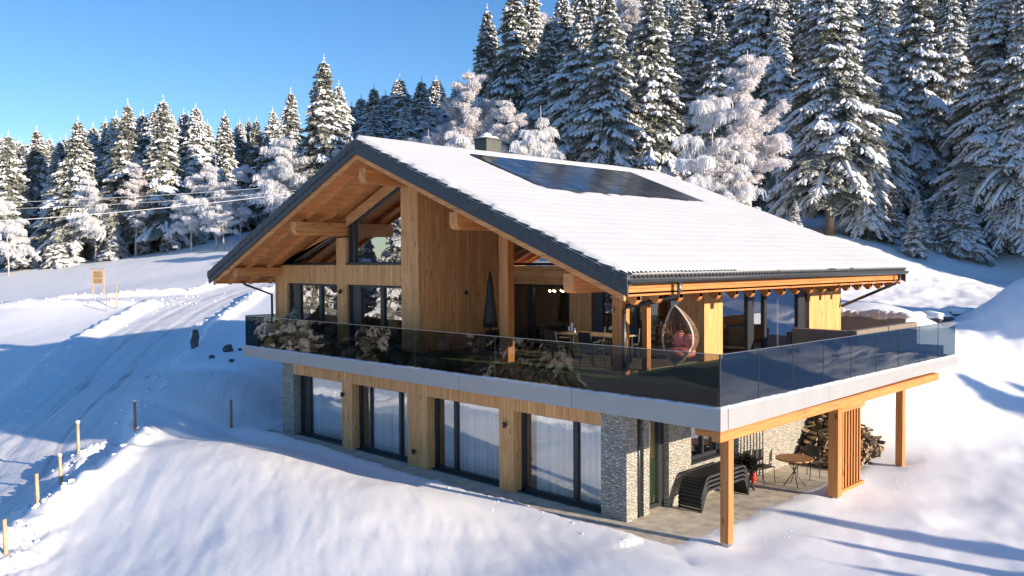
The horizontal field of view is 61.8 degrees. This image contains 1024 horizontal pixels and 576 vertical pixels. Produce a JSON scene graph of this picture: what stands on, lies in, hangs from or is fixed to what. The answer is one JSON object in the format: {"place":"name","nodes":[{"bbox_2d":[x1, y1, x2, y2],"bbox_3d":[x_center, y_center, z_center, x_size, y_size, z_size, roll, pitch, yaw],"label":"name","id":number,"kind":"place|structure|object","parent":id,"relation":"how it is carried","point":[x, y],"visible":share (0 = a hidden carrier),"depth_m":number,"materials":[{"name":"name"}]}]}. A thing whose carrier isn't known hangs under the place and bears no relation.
{"place":"outdoors","nodes":[
{"label":"outdoors","id":0,"kind":"place"},
{"bbox_2d":[0,283,282,530],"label":"snowy road","id":1,"kind":"structure","parent":0,"point":[97,388],"depth_m":33.72,"materials":[{"name":"snow"}]},
{"bbox_2d":[0,282,912,575],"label":"snow clods","id":2,"kind":"object","parent":1,"relation":"on","point":[32,526],"visible":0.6,"depth_m":27.31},
{"bbox_2d":[0,0,645,148],"label":"sky","id":3,"kind":"structure","parent":0,"point":[61,61],"materials":[{"name":"blue"}]},
{"bbox_2d":[0,209,1023,575],"bbox_3d":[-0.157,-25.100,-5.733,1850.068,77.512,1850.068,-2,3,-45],"label":"snow ground","id":4,"kind":"structure","parent":0,"point":[164,493],"depth_m":21.26,"materials":[{"name":"snow"}]},
{"bbox_2d":[0,130,39,261],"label":"spruce tree","id":5,"kind":"object","parent":4,"relation":"on","point":[14,188],"visible":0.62,"depth_m":102.93,"materials":[{"name":"white plant"}]},
{"bbox_2d":[0,222,40,270],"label":"spruce tree","id":6,"kind":"object","parent":4,"relation":"on","point":[26,260],"visible":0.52,"depth_m":99.20,"materials":[{"name":"white plant"}]},
{"bbox_2d":[0,198,41,275],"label":"frosted birch tree","id":7,"kind":"object","parent":4,"relation":"on","point":[9,229],"visible":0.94,"depth_m":95.72,"materials":[{"name":"white plant"}]},
{"bbox_2d":[3,125,50,254],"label":"spruce tree","id":8,"kind":"object","parent":4,"relation":"on","point":[35,166],"visible":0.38,"depth_m":106.44,"materials":[{"name":"green plant"}]},
{"bbox_2d":[34,146,61,264],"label":"spruce tree","id":9,"kind":"object","parent":4,"relation":"on","point":[53,165],"visible":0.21,"depth_m":102.13,"materials":[{"name":"green plant"}]},
{"bbox_2d":[28,137,89,266],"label":"spruce tree","id":10,"kind":"object","parent":4,"relation":"on","point":[60,148],"visible":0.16,"depth_m":102.65,"materials":[{"name":"green plant"}]},
{"bbox_2d":[40,238,89,268],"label":"spruce tree","id":11,"kind":"object","parent":4,"relation":"on","point":[59,256],"visible":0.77,"depth_m":97.80,"materials":[{"name":"white plant"}]},
{"bbox_2d":[28,116,104,260],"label":"spruce tree","id":12,"kind":"object","parent":4,"relation":"on","point":[77,164],"visible":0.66,"depth_m":99.15,"materials":[{"name":"white plant"}]},
{"bbox_2d":[63,171,119,261],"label":"frosted birch tree","id":13,"kind":"object","parent":4,"relation":"on","point":[93,226],"visible":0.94,"depth_m":97.33,"materials":[{"name":"white plant"}]},
{"bbox_2d":[92,111,122,259],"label":"spruce tree","id":14,"kind":"object","parent":4,"relation":"on","point":[112,133],"visible":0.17,"depth_m":102.44,"materials":[{"name":"green plant"}]},
{"bbox_2d":[97,225,131,260],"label":"spruce tree","id":15,"kind":"object","parent":4,"relation":"on","point":[112,251],"visible":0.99,"depth_m":97.29,"materials":[{"name":"white plant"}]},
{"bbox_2d":[92,98,159,254],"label":"spruce tree","id":16,"kind":"object","parent":4,"relation":"on","point":[128,148],"visible":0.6,"depth_m":99.02,"materials":[{"name":"white plant"}]},
{"bbox_2d":[118,162,154,256],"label":"frosted birch tree","id":17,"kind":"object","parent":4,"relation":"on","point":[139,182],"visible":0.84,"depth_m":96.28,"materials":[{"name":"white plant"}]},
{"bbox_2d":[124,95,197,251],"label":"spruce tree","id":18,"kind":"object","parent":4,"relation":"on","point":[161,171],"visible":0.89,"depth_m":97.10,"materials":[{"name":"white plant"}]},
{"bbox_2d":[163,172,211,252],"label":"frosted birch tree","id":19,"kind":"object","parent":4,"relation":"on","point":[195,179],"visible":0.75,"depth_m":91.69,"materials":[{"name":"white plant"}]},
{"bbox_2d":[150,108,232,247],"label":"spruce tree","id":20,"kind":"object","parent":4,"relation":"on","point":[180,130],"visible":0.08,"depth_m":102.38,"materials":[{"name":"green plant"}]},
{"bbox_2d":[178,103,237,241],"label":"spruce tree","id":21,"kind":"object","parent":4,"relation":"on","point":[197,156],"visible":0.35,"depth_m":101.45,"materials":[{"name":"white plant"}]},
{"bbox_2d":[185,157,245,249],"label":"frosted birch tree","id":22,"kind":"object","parent":4,"relation":"on","point":[212,185],"visible":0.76,"depth_m":90.38,"materials":[{"name":"white plant"}]},
{"bbox_2d":[200,195,239,250],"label":"frosted birch tree","id":23,"kind":"object","parent":4,"relation":"on","point":[223,217],"visible":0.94,"depth_m":88.71,"materials":[{"name":"white plant"}]},
{"bbox_2d":[212,110,251,235],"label":"spruce tree","id":24,"kind":"object","parent":4,"relation":"on","point":[224,152],"visible":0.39,"depth_m":105.07,"materials":[{"name":"white plant"}]},
{"bbox_2d":[210,164,257,240],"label":"frosted birch tree","id":25,"kind":"object","parent":4,"relation":"on","point":[243,213],"visible":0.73,"depth_m":91.46,"materials":[{"name":"white plant"}]},
{"bbox_2d":[240,116,262,228],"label":"spruce tree","id":26,"kind":"object","parent":4,"relation":"on","point":[256,141],"visible":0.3,"depth_m":107.09,"materials":[{"name":"green plant"}]},
{"bbox_2d":[243,134,269,223],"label":"spruce tree","id":27,"kind":"object","parent":4,"relation":"on","point":[266,140],"visible":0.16,"depth_m":103.71,"materials":[{"name":"green plant"}]},
{"bbox_2d":[244,125,288,224],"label":"spruce tree","id":28,"kind":"object","parent":4,"relation":"on","point":[266,161],"visible":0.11,"depth_m":103.17,"materials":[{"name":"green plant"}]},
{"bbox_2d":[245,135,294,213],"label":"frosted birch tree","id":29,"kind":"object","parent":4,"relation":"on","point":[265,151],"visible":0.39,"depth_m":87.92,"materials":[{"name":"white plant"}]},
{"bbox_2d":[256,135,310,211],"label":"frosted birch tree","id":30,"kind":"object","parent":4,"relation":"on","point":[286,164],"visible":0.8,"depth_m":85.54,"materials":[{"name":"white plant"}]},
{"bbox_2d":[278,88,304,184],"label":"spruce tree","id":31,"kind":"object","parent":4,"relation":"on","point":[290,124],"visible":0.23,"depth_m":105.19,"materials":[{"name":"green plant"}]},
{"bbox_2d":[287,54,350,182],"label":"spruce tree","id":32,"kind":"object","parent":4,"relation":"on","point":[323,142],"visible":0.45,"depth_m":86.40,"materials":[{"name":"green plant"}]},
{"bbox_2d":[334,79,355,144],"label":"spruce tree","id":33,"kind":"object","parent":4,"relation":"on","point":[342,103],"visible":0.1,"depth_m":91.12,"materials":[{"name":"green plant"}]},
{"bbox_2d":[355,84,390,138],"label":"spruce tree","id":34,"kind":"object","parent":4,"relation":"on","point":[374,100],"visible":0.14,"depth_m":104.01,"materials":[{"name":"green plant"}]},
{"bbox_2d":[384,73,412,138],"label":"spruce tree","id":35,"kind":"object","parent":4,"relation":"on","point":[400,96],"visible":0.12,"depth_m":106.38,"materials":[{"name":"green plant"}]},
{"bbox_2d":[392,102,419,140],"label":"spruce tree","id":36,"kind":"object","parent":4,"relation":"on","point":[405,131],"visible":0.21,"depth_m":99.47,"materials":[{"name":"green plant"}]},
{"bbox_2d":[409,76,443,143],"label":"spruce tree","id":37,"kind":"object","parent":4,"relation":"on","point":[419,106],"visible":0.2,"depth_m":101.63,"materials":[{"name":"green plant"}]},
{"bbox_2d":[427,76,449,122],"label":"spruce tree","id":38,"kind":"object","parent":4,"relation":"on","point":[436,89],"visible":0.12,"depth_m":110.50,"materials":[{"name":"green plant"}]},
{"bbox_2d":[430,91,465,145],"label":"frosted birch tree","id":39,"kind":"object","parent":4,"relation":"on","point":[438,139],"visible":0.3,"depth_m":78.12,"materials":[{"name":"white plant"}]},
{"bbox_2d":[443,130,474,149],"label":"frosted birch tree","id":40,"kind":"object","parent":4,"relation":"on","point":[459,140],"visible":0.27,"depth_m":67.08,"materials":[{"name":"white plant"}]},
{"bbox_2d":[450,69,502,145],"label":"frosted birch tree","id":41,"kind":"object","parent":4,"relation":"on","point":[470,129],"visible":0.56,"depth_m":75.72,"materials":[{"name":"white plant"}]},
{"bbox_2d":[460,6,501,133],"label":"spruce tree","id":42,"kind":"object","parent":4,"relation":"on","point":[486,51],"visible":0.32,"depth_m":96.36,"materials":[{"name":"green plant"}]},
{"bbox_2d":[477,0,536,153],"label":"spruce tree","id":43,"kind":"object","parent":4,"relation":"on","point":[515,56],"visible":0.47,"depth_m":91.93,"materials":[{"name":"green plant"}]},
{"bbox_2d":[488,99,528,153],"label":"frosted birch tree","id":44,"kind":"object","parent":4,"relation":"on","point":[507,109],"visible":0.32,"depth_m":69.15,"materials":[{"name":"white plant"}]},
{"bbox_2d":[509,130,547,156],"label":"frosted birch tree","id":45,"kind":"object","parent":4,"relation":"on","point":[530,144],"visible":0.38,"depth_m":63.20,"materials":[{"name":"white plant"}]},
{"bbox_2d":[522,0,543,72],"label":"spruce tree","id":46,"kind":"object","parent":4,"relation":"on","point":[533,14],"visible":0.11,"depth_m":96.58,"materials":[{"name":"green plant"}]},
{"bbox_2d":[513,17,559,140],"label":"spruce tree","id":47,"kind":"object","parent":4,"relation":"on","point":[545,56],"visible":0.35,"depth_m":86.23,"materials":[{"name":"green plant"}]},
{"bbox_2d":[509,105,565,159],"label":"frosted birch tree","id":48,"kind":"object","parent":4,"relation":"on","point":[550,132],"visible":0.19,"depth_m":67.75,"materials":[{"name":"white plant"}]},
{"bbox_2d":[516,0,574,140],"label":"spruce tree","id":49,"kind":"object","parent":4,"relation":"on","point":[561,21],"visible":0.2,"depth_m":86.39,"materials":[{"name":"green plant"}]},
{"bbox_2d":[538,0,598,161],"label":"spruce tree","id":50,"kind":"object","parent":4,"relation":"on","point":[570,80],"visible":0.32,"depth_m":77.89,"materials":[{"name":"green plant"}]},
{"bbox_2d":[562,0,655,169],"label":"spruce tree","id":51,"kind":"object","parent":4,"relation":"on","point":[608,131],"visible":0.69,"depth_m":70.34,"materials":[{"name":"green plant"}]},
{"bbox_2d":[616,0,642,54],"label":"frosted birch tree","id":52,"kind":"object","parent":4,"relation":"on","point":[631,17],"visible":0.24,"depth_m":98.19,"materials":[{"name":"white plant"}]},
{"bbox_2d":[630,0,690,179],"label":"spruce tree","id":53,"kind":"object","parent":4,"relation":"on","point":[654,93],"visible":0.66,"depth_m":71.42,"materials":[{"name":"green plant"}]},
{"bbox_2d":[670,0,702,155],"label":"spruce tree","id":54,"kind":"object","parent":4,"relation":"on","point":[682,32],"visible":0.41,"depth_m":74.74,"materials":[{"name":"green plant"}]},
{"bbox_2d":[668,0,707,134],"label":"spruce tree","id":55,"kind":"object","parent":4,"relation":"on","point":[699,48],"visible":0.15,"depth_m":75.29,"materials":[{"name":"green plant"}]},
{"bbox_2d":[671,94,766,202],"bbox_3d":[11.959,-7.056,55.622,7.054,11.564,6.114,-1,2,-21],"label":"frosted birch tree","id":56,"kind":"object","parent":4,"relation":"on","point":[712,111],"visible":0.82,"depth_m":55.06,"materials":[{"name":"white plant"}]},
{"bbox_2d":[710,0,741,45],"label":"spruce tree","id":57,"kind":"object","parent":4,"relation":"on","point":[726,8],"visible":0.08,"depth_m":79.81,"materials":[{"name":"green plant"}]},
{"bbox_2d":[685,10,768,204],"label":"spruce tree","id":58,"kind":"object","parent":4,"relation":"on","point":[715,80],"visible":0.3,"depth_m":72.28,"materials":[{"name":"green plant"}]},
{"bbox_2d":[710,163,760,209],"bbox_3d":[14.268,-4.883,54.858,4.708,7.286,4.258,0,1,29],"label":"frosted birch tree","id":59,"kind":"object","parent":4,"relation":"on","point":[743,175],"visible":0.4,"depth_m":54.48,"materials":[{"name":"white plant"}]},
{"bbox_2d":[682,0,808,214],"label":"spruce tree","id":60,"kind":"object","parent":4,"relation":"on","point":[751,21],"visible":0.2,"depth_m":72.27,"materials":[{"name":"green plant"}]},
{"bbox_2d":[705,50,793,206],"bbox_3d":[15.327,-8.695,56.655,6.087,14.004,6.102,0,2,4],"label":"frosted birch tree","id":61,"kind":"object","parent":4,"relation":"on","point":[746,132],"visible":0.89,"depth_m":55.57,"materials":[{"name":"white plant"}]},
{"bbox_2d":[753,0,798,211],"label":"spruce tree","id":62,"kind":"object","parent":4,"relation":"on","point":[778,52],"visible":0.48,"depth_m":70.64,"materials":[{"name":"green plant"}]},
{"bbox_2d":[781,0,804,51],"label":"spruce tree","id":63,"kind":"object","parent":4,"relation":"on","point":[793,11],"visible":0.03,"depth_m":78.16,"materials":[{"name":"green plant"}]},
{"bbox_2d":[789,0,814,86],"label":"spruce tree","id":64,"kind":"object","parent":4,"relation":"on","point":[799,54],"visible":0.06,"depth_m":74.31,"materials":[{"name":"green plant"}]},
{"bbox_2d":[765,0,901,235],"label":"spruce tree","id":65,"kind":"object","parent":4,"relation":"on","point":[830,114],"visible":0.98,"depth_m":58.38,"materials":[{"name":"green plant"}]},
{"bbox_2d":[801,0,915,220],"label":"spruce tree","id":66,"kind":"object","parent":4,"relation":"on","point":[860,9],"visible":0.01,"depth_m":72.21,"materials":[{"name":"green plant"}]},
{"bbox_2d":[835,76,895,242],"bbox_3d":[24.774,-9.011,60.289,4.072,12.206,3.649,-1,2,-28],"label":"spruce tree","id":67,"kind":"object","parent":4,"relation":"on","point":[867,221],"visible":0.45,"depth_m":59.56,"materials":[{"name":"white plant"}]},
{"bbox_2d":[841,308,914,330],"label":"garden wall","id":68,"kind":"structure","parent":4,"relation":"on","point":[854,320],"depth_m":29.27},
{"bbox_2d":[860,0,921,211],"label":"spruce tree","id":69,"kind":"object","parent":4,"relation":"on","point":[879,45],"visible":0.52,"depth_m":64.55,"materials":[{"name":"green plant"}]},
{"bbox_2d":[875,182,907,244],"bbox_3d":[27.069,-5.282,60.931,2.454,4.646,2.483,0,2,-4],"label":"spruce tree","id":70,"kind":"object","parent":4,"relation":"on","point":[896,226],"visible":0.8,"depth_m":60.47,"materials":[{"name":"white plant"}]},
{"bbox_2d":[900,192,933,259],"bbox_3d":[27.318,-4.237,57.973,2.069,4.697,2.246,-2,2,-12],"label":"spruce tree","id":71,"kind":"object","parent":4,"relation":"on","point":[915,242],"visible":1,"depth_m":57.59,"materials":[{"name":"white plant"}]},
{"bbox_2d":[889,0,982,222],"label":"spruce tree","id":72,"kind":"object","parent":4,"relation":"on","point":[915,74],"visible":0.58,"depth_m":68.81,"materials":[{"name":"white plant"}]},
{"bbox_2d":[926,191,953,252],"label":"spruce tree","id":73,"kind":"object","parent":4,"relation":"on","point":[941,216],"visible":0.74,"depth_m":60.52,"materials":[{"name":"white plant"}]},
{"bbox_2d":[925,0,977,209],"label":"spruce tree","id":74,"kind":"object","parent":4,"relation":"on","point":[952,25],"visible":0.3,"depth_m":68.79,"materials":[{"name":"white plant"}]},
{"bbox_2d":[933,187,997,266],"bbox_3d":[31.600,-4.369,59.898,4.246,5.794,4.180,0,3,15],"label":"spruce tree","id":75,"kind":"object","parent":4,"relation":"on","point":[964,236],"visible":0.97,"depth_m":59.11,"materials":[{"name":"white plant"}]},
{"bbox_2d":[957,0,979,65],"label":"spruce tree","id":76,"kind":"object","parent":4,"relation":"on","point":[966,7],"visible":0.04,"depth_m":72.34,"materials":[{"name":"white plant"}]},
{"bbox_2d":[922,0,1023,230],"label":"spruce tree","id":77,"kind":"object","parent":4,"relation":"on","point":[969,128],"visible":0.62,"depth_m":60.74,"materials":[{"name":"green plant"}]},
{"bbox_2d":[964,0,1023,256],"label":"spruce tree","id":78,"kind":"object","parent":4,"relation":"on","point":[1008,177],"visible":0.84,"depth_m":58.58,"materials":[{"name":"white plant"}]},
{"bbox_2d":[978,202,1019,257],"bbox_3d":[34.946,-5.477,60.066,4.481,6.782,4.738,-1,2,-9],"label":"spruce tree","id":79,"kind":"object","parent":4,"relation":"on","point":[1010,246],"visible":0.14,"depth_m":59.10,"materials":[{"name":"green plant"}]},
{"bbox_2d":[267,429,864,545],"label":"terrace paving","id":80,"kind":"structure","parent":0,"point":[674,525],"depth_m":21.09,"materials":[{"name":"stone"}]},
{"bbox_2d":[207,132,957,547],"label":"wooden house","id":81,"kind":"structure","parent":80,"relation":"on","point":[375,260],"depth_m":23.99,"materials":[{"name":"wood"}]},
{"bbox_2d":[290,283,336,321],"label":"window","id":82,"kind":"structure","parent":81,"relation":"in","point":[298,286],"depth_m":30.29,"materials":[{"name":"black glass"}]},
{"bbox_2d":[301,375,341,442],"bbox_3d":[-6.237,3.988,28.539,0.098,2.087,2.892,-2,3,-45],"label":"patio window","id":83,"kind":"structure","parent":81,"relation":"in","point":[310,412],"depth_m":29.16,"materials":[{"name":"black metal"}]},
{"bbox_2d":[312,377,341,438],"bbox_3d":[-6.050,3.983,28.513,0.170,2.010,2.550,-2,3,-45],"label":"curtain","id":84,"kind":"object","parent":81,"relation":"hanging from","point":[327,407],"visible":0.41,"depth_m":28.57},
{"bbox_2d":[349,285,400,326],"bbox_3d":[-4.287,0.898,27.150,0.098,2.010,2.940,-2,3,-45],"label":"window","id":85,"kind":"structure","parent":81,"relation":"in","point":[355,291],"depth_m":27.72,"materials":[{"name":"black metal"}]},
{"bbox_2d":[349,187,400,262],"bbox_3d":[-4.296,-1.997,27.051,0.098,2.525,2.958,-2,3,-45],"label":"gable window","id":86,"kind":"structure","parent":81,"relation":"in","point":[352,233],"depth_m":27.83,"materials":[{"name":"black metal"}]},
{"bbox_2d":[359,385,407,459],"bbox_3d":[-3.820,4.049,26.120,0.098,2.086,2.773,-2,3,-45],"label":"patio window","id":87,"kind":"structure","parent":81,"relation":"in","point":[401,403],"depth_m":26.61,"materials":[{"name":"black metal"}]},
{"bbox_2d":[373,388,407,455],"bbox_3d":[-3.633,4.043,26.095,0.168,2.010,2.430,-2,3,-45],"label":"curtain","id":88,"kind":"object","parent":81,"relation":"hanging from","point":[386,419],"visible":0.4,"depth_m":26.27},
{"bbox_2d":[435,398,498,482],"bbox_3d":[-1.149,4.115,23.446,0.098,2.087,2.892,-2,3,-45],"label":"patio window","id":89,"kind":"structure","parent":81,"relation":"in","point":[456,404],"depth_m":23.82,"materials":[{"name":"black metal"}]},
{"bbox_2d":[445,400,498,478],"bbox_3d":[-0.962,4.110,23.420,0.167,2.010,2.550,-2,3,-45],"label":"curtain","id":90,"kind":"object","parent":81,"relation":"hanging from","point":[478,439],"visible":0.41,"depth_m":23.50,"materials":[{"name":"fabric"}]},
{"bbox_2d":[483,271,497,350],"bbox_3d":[-0.666,0.685,26.210,0.700,2.420,0.700,-2,3,-45],"label":"folded parasol","id":91,"kind":"object","parent":81,"relation":"on","point":[490,318],"visible":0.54,"depth_m":26.07,"materials":[{"name":"fabric"}]},
{"bbox_2d":[514,284,569,341],"bbox_3d":[0.850,0.868,27.100,0.098,2.007,2.752,-2,3,-45],"label":"window","id":92,"kind":"structure","parent":81,"relation":"in","point":[530,287],"depth_m":27.25,"materials":[{"name":"black metal"}]},
{"bbox_2d":[522,413,600,509],"bbox_3d":[1.274,4.176,21.019,0.098,2.086,2.813,-2,3,-45],"label":"patio window","id":93,"kind":"structure","parent":81,"relation":"in","point":[576,425],"depth_m":20.74,"materials":[{"name":"black metal"}]},
{"bbox_2d":[537,415,600,504],"bbox_3d":[1.459,4.171,20.991,0.163,2.010,2.470,-2,3,-45],"label":"curtain","id":94,"kind":"object","parent":81,"relation":"hanging from","point":[555,455],"visible":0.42,"depth_m":21.13,"materials":[{"name":"fabric"}]},
{"bbox_2d":[592,292,678,347],"bbox_3d":[3.517,0.935,24.429,0.098,2.012,3.099,-2,3,-45],"label":"window","id":95,"kind":"structure","parent":81,"relation":"in","point":[598,312],"depth_m":25.27,"materials":[{"name":"black glass"}]},
{"bbox_2d":[649,421,654,503],"bbox_3d":[3.187,4.128,20.433,0.712,2.150,0.060,-2,3,-45],"label":"curtain","id":96,"kind":"object","parent":81,"relation":"hanging from","point":[651,462],"visible":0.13,"depth_m":20.60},
{"bbox_2d":[649,421,663,509],"bbox_3d":[3.330,4.141,20.288,0.843,2.159,0.098,-2,3,-45],"label":"terrace door","id":97,"kind":"structure","parent":81,"relation":"in","point":[659,426],"depth_m":20.43,"materials":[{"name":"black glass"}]},
{"bbox_2d":[662,302,698,351],"bbox_3d":[3.853,0.840,19.439,0.721,1.822,0.947,-2,2,-37],"label":"hanging egg chair","id":98,"kind":"object","parent":81,"relation":"hanging from","point":[687,342],"visible":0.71,"depth_m":19.47,"materials":[{"name":"wicker"}]},
{"bbox_2d":[745,287,806,350],"bbox_3d":[7.469,0.901,25.232,5.109,2.002,0.098,-2,3,-45],"label":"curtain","id":99,"kind":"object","parent":81,"relation":"in","point":[801,298],"depth_m":25.14,"materials":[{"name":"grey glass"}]},
{"bbox_2d":[787,322,916,344],"bbox_3d":[10.022,1.465,25.074,4.320,0.800,2.040,-2,3,-45],"label":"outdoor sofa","id":100,"kind":"object","parent":81,"relation":"on","point":[798,335],"visible":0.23,"depth_m":23.79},
{"bbox_2d":[678,477,749,512],"bbox_3d":[4.963,4.983,20.957,2.211,0.509,0.650,-2,3,-45],"label":"slatted lounger","id":101,"kind":"object","parent":80,"relation":"on","point":[740,485],"visible":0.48,"depth_m":21.15,"materials":[{"name":"metal"}]},
{"bbox_2d":[678,473,749,508],"bbox_3d":[4.963,4.878,20.953,2.211,0.509,0.650,-2,3,-45],"label":"slatted lounger","id":102,"kind":"object","parent":101,"relation":"on","point":[717,482],"visible":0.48,"depth_m":20.33,"materials":[{"name":"metal"}]},
{"bbox_2d":[678,469,749,503],"bbox_3d":[4.962,4.773,20.950,2.211,0.509,0.650,-2,3,-45],"label":"slatted lounger","id":103,"kind":"object","parent":102,"relation":"on","point":[715,478],"visible":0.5,"depth_m":20.33,"materials":[{"name":"metal"}]},
{"bbox_2d":[678,461,749,499],"bbox_3d":[4.961,4.668,20.947,2.211,0.509,0.650,-2,3,-45],"label":"slatted lounger","id":104,"kind":"object","parent":103,"relation":"on","point":[706,472],"visible":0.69,"depth_m":20.40,"materials":[{"name":"metal"}]},
{"bbox_2d":[734,452,763,489],"bbox_3d":[6.050,4.724,22.106,1.091,0.957,1.070,-2,3,-45],"label":"winter planter","id":105,"kind":"object","parent":80,"relation":"on","point":[744,460],"visible":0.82,"depth_m":21.93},
{"bbox_2d":[775,454,813,488],"bbox_3d":[7.374,4.801,22.343,0.960,0.746,0.960,-2,3,-45],"label":"bistro table","id":106,"kind":"object","parent":80,"relation":"on","point":[794,458],"visible":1,"depth_m":22.33,"materials":[{"name":"brown wood"}]},
{"bbox_2d":[796,412,885,466],"bbox_3d":[9.564,4.335,24.924,2.433,1.561,1.860,-2,3,-45],"label":"firewood heap","id":107,"kind":"object","parent":80,"relation":"on","point":[817,435],"visible":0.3,"depth_m":24.84,"materials":[{"name":"brown wood"}]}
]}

